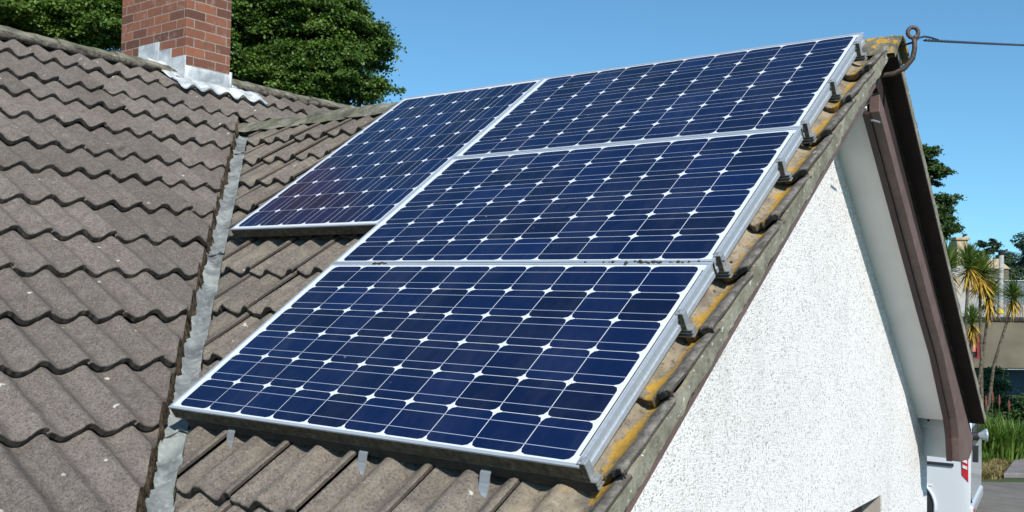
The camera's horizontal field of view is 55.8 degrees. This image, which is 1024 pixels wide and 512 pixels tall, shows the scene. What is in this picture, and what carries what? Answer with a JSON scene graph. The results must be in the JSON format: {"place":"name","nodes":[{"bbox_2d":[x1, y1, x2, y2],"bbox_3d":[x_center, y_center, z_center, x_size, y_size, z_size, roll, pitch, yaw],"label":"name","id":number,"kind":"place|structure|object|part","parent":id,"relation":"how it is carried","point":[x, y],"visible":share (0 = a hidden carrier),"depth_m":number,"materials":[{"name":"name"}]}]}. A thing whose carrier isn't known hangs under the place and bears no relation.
{"place":"outdoors","nodes":[
{"label":"outdoors","id":0,"kind":"place"},
{"bbox_2d":[108,0,1023,274],"label":"sky","id":1,"kind":"structure","parent":0,"point":[967,99],"materials":[{"name":"blue"}]},
{"bbox_2d":[975,482,1023,511],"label":"road","id":2,"kind":"structure","parent":0,"point":[1002,496],"depth_m":16.11,"materials":[{"name":"grey concrete"}]},
{"bbox_2d":[927,423,982,511],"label":"parked van","id":3,"kind":"object","parent":2,"relation":"on","point":[954,486],"visible":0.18,"depth_m":13.79,"materials":[{"name":"silver metal"}]},
{"label":"rear window","id":4,"kind":"part","parent":3,"relation":"part of","materials":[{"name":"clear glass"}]},
{"bbox_2d":[981,395,1023,481],"bbox_3d":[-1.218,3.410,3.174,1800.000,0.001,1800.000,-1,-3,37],"label":"ground","id":5,"kind":"structure","parent":0,"point":[1003,479],"depth_m":17.72,"materials":[{"name":"grey concrete"}]},
{"bbox_2d":[0,0,122,51],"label":"sycamore tree","id":6,"kind":"object","parent":5,"relation":"on","point":[94,23],"visible":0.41,"depth_m":25.52,"materials":[{"name":"green plant"}]},
{"bbox_2d":[230,0,406,106],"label":"sycamore tree","id":7,"kind":"object","parent":5,"relation":"on","point":[321,49],"visible":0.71,"depth_m":24.41,"materials":[{"name":"green plant"}]},
{"bbox_2d":[0,0,987,511],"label":"bungalow","id":8,"kind":"object","parent":5,"relation":"on","point":[822,360],"visible":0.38,"depth_m":4.17,"materials":[{"name":"concrete"}]},
{"bbox_2d":[227,429,235,447],"bbox_3d":[-0.900,0.582,3.132,0.032,0.051,0.106,-1,32,37],"label":"roof hook","id":9,"kind":"object","parent":8,"relation":"attached to","point":[230,435],"visible":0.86,"depth_m":3.12,"materials":[{"name":"metal"}]},
{"bbox_2d":[357,450,368,474],"bbox_3d":[-0.419,0.578,2.774,0.032,0.051,0.106,-1,32,37],"label":"roof hook","id":10,"kind":"object","parent":8,"relation":"attached to","point":[362,459],"visible":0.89,"depth_m":2.76,"materials":[{"name":"metal"}]},
{"bbox_2d":[186,419,604,492],"bbox_3d":[-0.448,0.527,2.785,1.622,0.088,0.032,-1,33,37],"label":"mounting rail","id":11,"kind":"object","parent":8,"relation":"attached to","point":[592,482],"visible":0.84,"depth_m":2.60,"materials":[{"name":"grey metal"}]},
{"bbox_2d":[168,262,715,480],"bbox_3d":[-0.275,0.285,3.097,1.650,0.048,0.892,-1,32,37],"label":"solar panel","id":12,"kind":"object","parent":11,"relation":"on","point":[549,369],"visible":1,"depth_m":2.93,"materials":[{"name":"glass"}]},
{"bbox_2d":[372,260,732,264],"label":"moss crumbs","id":13,"kind":"object","parent":12,"relation":"on","point":[612,261],"visible":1,"depth_m":3.03,"materials":[{"name":"plant"}]},
{"bbox_2d":[478,469,491,497],"bbox_3d":[-0.062,0.575,2.508,0.032,0.051,0.106,-1,32,37],"label":"roof hook","id":14,"kind":"object","parent":8,"relation":"attached to","point":[484,483],"visible":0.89,"depth_m":2.49,"materials":[{"name":"metal"}]},
{"bbox_2d":[675,309,697,337],"bbox_3d":[-0.139,0.193,3.195,1.612,0.082,0.030,-1,32,37],"label":"bracket","id":15,"kind":"object","parent":8,"relation":"attached to","point":[688,329],"visible":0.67,"depth_m":2.72,"materials":[{"name":"grey metal"}]},
{"bbox_2d":[713,252,732,277],"bbox_3d":[0.010,0.031,3.398,1.612,0.082,0.030,-1,32,37],"label":"mounting rail","id":16,"kind":"object","parent":8,"relation":"attached to","point":[725,270],"visible":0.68,"depth_m":2.92,"materials":[{"name":"grey metal"}]},
{"bbox_2d":[776,158,792,181],"bbox_3d":[0.309,-0.294,3.804,1.612,0.082,0.031,-1,32,37],"label":"mounting rail","id":17,"kind":"object","parent":8,"relation":"attached to","point":[785,175],"visible":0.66,"depth_m":3.33,"materials":[{"name":"grey metal"}]},
{"bbox_2d":[333,127,802,273],"bbox_3d":[0.172,-0.200,3.703,1.650,0.049,0.892,-1,32,37],"label":"solar panel","id":18,"kind":"object","parent":17,"relation":"on","point":[694,199],"visible":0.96,"depth_m":3.57,"materials":[{"name":"glass"}]},
{"bbox_2d":[801,120,816,143],"bbox_3d":[0.454,-0.451,4.000,1.612,0.082,0.030,-1,32,37],"label":"mounting rail","id":19,"kind":"object","parent":8,"relation":"attached to","point":[810,136],"visible":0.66,"depth_m":3.53,"materials":[{"name":"grey metal"}]},
{"bbox_2d":[828,79,843,100],"bbox_3d":[0.634,-0.646,4.244,1.612,0.082,0.030,-1,32,37],"label":"mounting rail","id":20,"kind":"object","parent":8,"relation":"attached to","point":[836,95],"visible":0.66,"depth_m":3.77,"materials":[{"name":"grey metal"}]},
{"bbox_2d":[453,32,864,157],"bbox_3d":[0.619,-0.685,4.310,1.650,0.048,0.892,-1,32,37],"label":"solar panel","id":21,"kind":"object","parent":20,"relation":"on","point":[779,86],"visible":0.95,"depth_m":4.20,"materials":[{"name":"glass"}]},
{"bbox_2d":[853,41,867,61],"bbox_3d":[0.823,-0.852,4.501,1.612,0.083,0.031,-1,33,37],"label":"mounting rail","id":22,"kind":"object","parent":8,"relation":"attached to","point":[861,55],"visible":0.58,"depth_m":4.03,"materials":[{"name":"grey metal"}]},
{"bbox_2d":[879,25,919,77],"bbox_3d":[1.645,-0.878,4.163,0.210,0.216,0.035,0,-2,24],"label":"iron hook","id":23,"kind":"object","parent":8,"relation":"attached to","point":[909,62],"visible":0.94,"depth_m":4.13,"materials":[{"name":"grey metal"}]},
{"bbox_2d":[863,35,1023,108],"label":"overhead cable","id":24,"kind":"object","parent":23,"relation":"hanging from","point":[956,41],"visible":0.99,"depth_m":4.52,"materials":[{"name":"black rubber"}]},
{"bbox_2d":[922,143,966,242],"bbox_3d":[10.663,0.778,25.930,2.860,7.698,2.392,-1,-3,37],"label":"broadleaf tree","id":25,"kind":"object","parent":5,"relation":"on","point":[945,202],"visible":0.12,"depth_m":25.45,"materials":[{"name":"green plant"}]},
{"bbox_2d":[944,236,978,299],"bbox_3d":[8.955,1.931,19.943,1.087,4.701,1.186,1,-2,-6],"label":"cabbage palm","id":26,"kind":"object","parent":5,"relation":"on","point":[952,257],"visible":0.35,"depth_m":19.87,"materials":[{"name":"green plant"}]},
{"bbox_2d":[949,234,984,316],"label":"white cottage","id":27,"kind":"structure","parent":5,"relation":"on","point":[961,240],"depth_m":42.06,"materials":[{"name":"paint"}]},
{"bbox_2d":[952,239,992,333],"bbox_3d":[10.120,1.959,21.387,1.022,4.803,1.072,1,-2,-3],"label":"cabbage palm","id":28,"kind":"object","parent":5,"relation":"on","point":[969,249],"visible":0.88,"depth_m":21.39,"materials":[{"name":"green plant"}]},
{"bbox_2d":[961,302,988,359],"bbox_3d":[9.014,2.551,18.937,0.661,3.397,0.671,1,-2,10],"label":"cabbage palm","id":29,"kind":"object","parent":5,"relation":"on","point":[972,316],"visible":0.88,"depth_m":18.95,"materials":[{"name":"green plant"}]},
{"bbox_2d":[960,247,1010,390],"bbox_3d":[10.675,2.071,21.945,1.228,4.629,1.217,-1,-3,37],"label":"cabbage palm","id":30,"kind":"object","parent":5,"relation":"on","point":[983,288],"visible":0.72,"depth_m":21.87,"materials":[{"name":"green plant"}]},
{"bbox_2d":[965,274,1011,403],"bbox_3d":[11.290,2.400,22.939,1.167,4.064,1.102,-1,-3,37],"label":"cabbage palm","id":31,"kind":"object","parent":5,"relation":"on","point":[990,308],"visible":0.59,"depth_m":22.94,"materials":[{"name":"yellow plant"}]},
{"bbox_2d":[974,238,1004,316],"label":"pine","id":32,"kind":"object","parent":5,"relation":"on","point":[993,242],"visible":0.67,"depth_m":61.81,"materials":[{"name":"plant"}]},
{"bbox_2d":[982,450,996,462],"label":"green grass","id":33,"kind":"structure","parent":5,"relation":"on","point":[986,457],"depth_m":19.09,"materials":[{"name":"green plant"}]},
{"bbox_2d":[962,317,1023,394],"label":"rendered building","id":34,"kind":"structure","parent":5,"relation":"on","point":[1011,354],"depth_m":32.21,"materials":[{"name":"beige paint"}]},
{"bbox_2d":[967,334,979,358],"bbox_3d":[15.282,3.014,32.151,0.586,0.816,0.080,1,-2,-6],"label":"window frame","id":35,"kind":"structure","parent":34,"relation":"in","point":[976,352],"depth_m":32.15,"materials":[{"name":"red glass"}]},
{"bbox_2d":[975,365,1018,418],"bbox_3d":[12.936,3.861,27.224,2.097,1.709,3.797,-1,-3,37],"label":"shrub","id":36,"kind":"object","parent":5,"relation":"on","point":[1000,385],"visible":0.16,"depth_m":27.45,"materials":[{"name":"green plant"}]},
{"bbox_2d":[981,458,1012,479],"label":"dry grass","id":37,"kind":"structure","parent":5,"relation":"on","point":[994,468],"depth_m":18.31,"materials":[{"name":"beige plant"}]},
{"bbox_2d":[986,259,1009,279],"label":"distant house","id":38,"kind":"structure","parent":5,"relation":"on","point":[996,261],"depth_m":84.98,"materials":[{"name":"beige paint"}]},
{"bbox_2d":[997,249,1007,316],"bbox_3d":[19.216,2.408,37.924,0.432,5.381,0.285,-1,-3,37],"label":"utility pole","id":39,"kind":"object","parent":5,"relation":"on","point":[1001,253],"visible":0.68,"depth_m":37.91,"materials":[{"name":"grey concrete"}]},
{"bbox_2d":[982,391,1023,461],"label":"poker plant","id":40,"kind":"object","parent":5,"relation":"on","point":[1006,440],"visible":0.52,"depth_m":19.41,"materials":[{"name":"green plant"}]},
{"bbox_2d":[985,280,1023,316],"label":"building","id":41,"kind":"structure","parent":5,"relation":"on","point":[1021,289],"depth_m":70.00,"materials":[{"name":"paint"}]},
{"bbox_2d":[986,275,1023,417],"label":"cabbage palm","id":42,"kind":"object","parent":5,"relation":"on","point":[1013,296],"visible":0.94,"depth_m":23.95,"materials":[{"name":"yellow plant"}]},
{"bbox_2d":[986,304,1023,316],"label":"picket fence","id":43,"kind":"object","parent":5,"relation":"on","point":[1011,309],"visible":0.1,"depth_m":46.01,"materials":[{"name":"paint"}]},
{"bbox_2d":[989,393,1023,423],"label":"shrub","id":44,"kind":"object","parent":5,"relation":"on","point":[1016,406],"visible":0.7,"depth_m":25.87,"materials":[{"name":"green plant"}]},
{"bbox_2d":[992,232,1023,279],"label":"wood","id":45,"kind":"object","parent":5,"relation":"on","point":[1014,263],"visible":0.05,"depth_m":108.92,"materials":[{"name":"green plant"}]},
{"bbox_2d":[1004,459,1023,478],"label":"pavement","id":46,"kind":"structure","parent":0,"point":[1015,469],"depth_m":18.14,"materials":[{"name":"grey concrete"}]},
{"bbox_3d":[-0.309,-0.768,5.267,0.940,0.026,0.036,-1,33,37],"label":"mounting rail","id":47,"kind":"object","parent":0,"visible":0},
{"bbox_2d":[230,78,543,236],"bbox_3d":[-0.592,-0.514,4.897,0.992,0.049,1.484,-1,33,37],"label":"solar panel","id":48,"kind":"object","parent":47,"relation":"on","point":[368,178],"visible":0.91,"depth_m":4.78,"materials":[{"name":"glass"}]}
]}

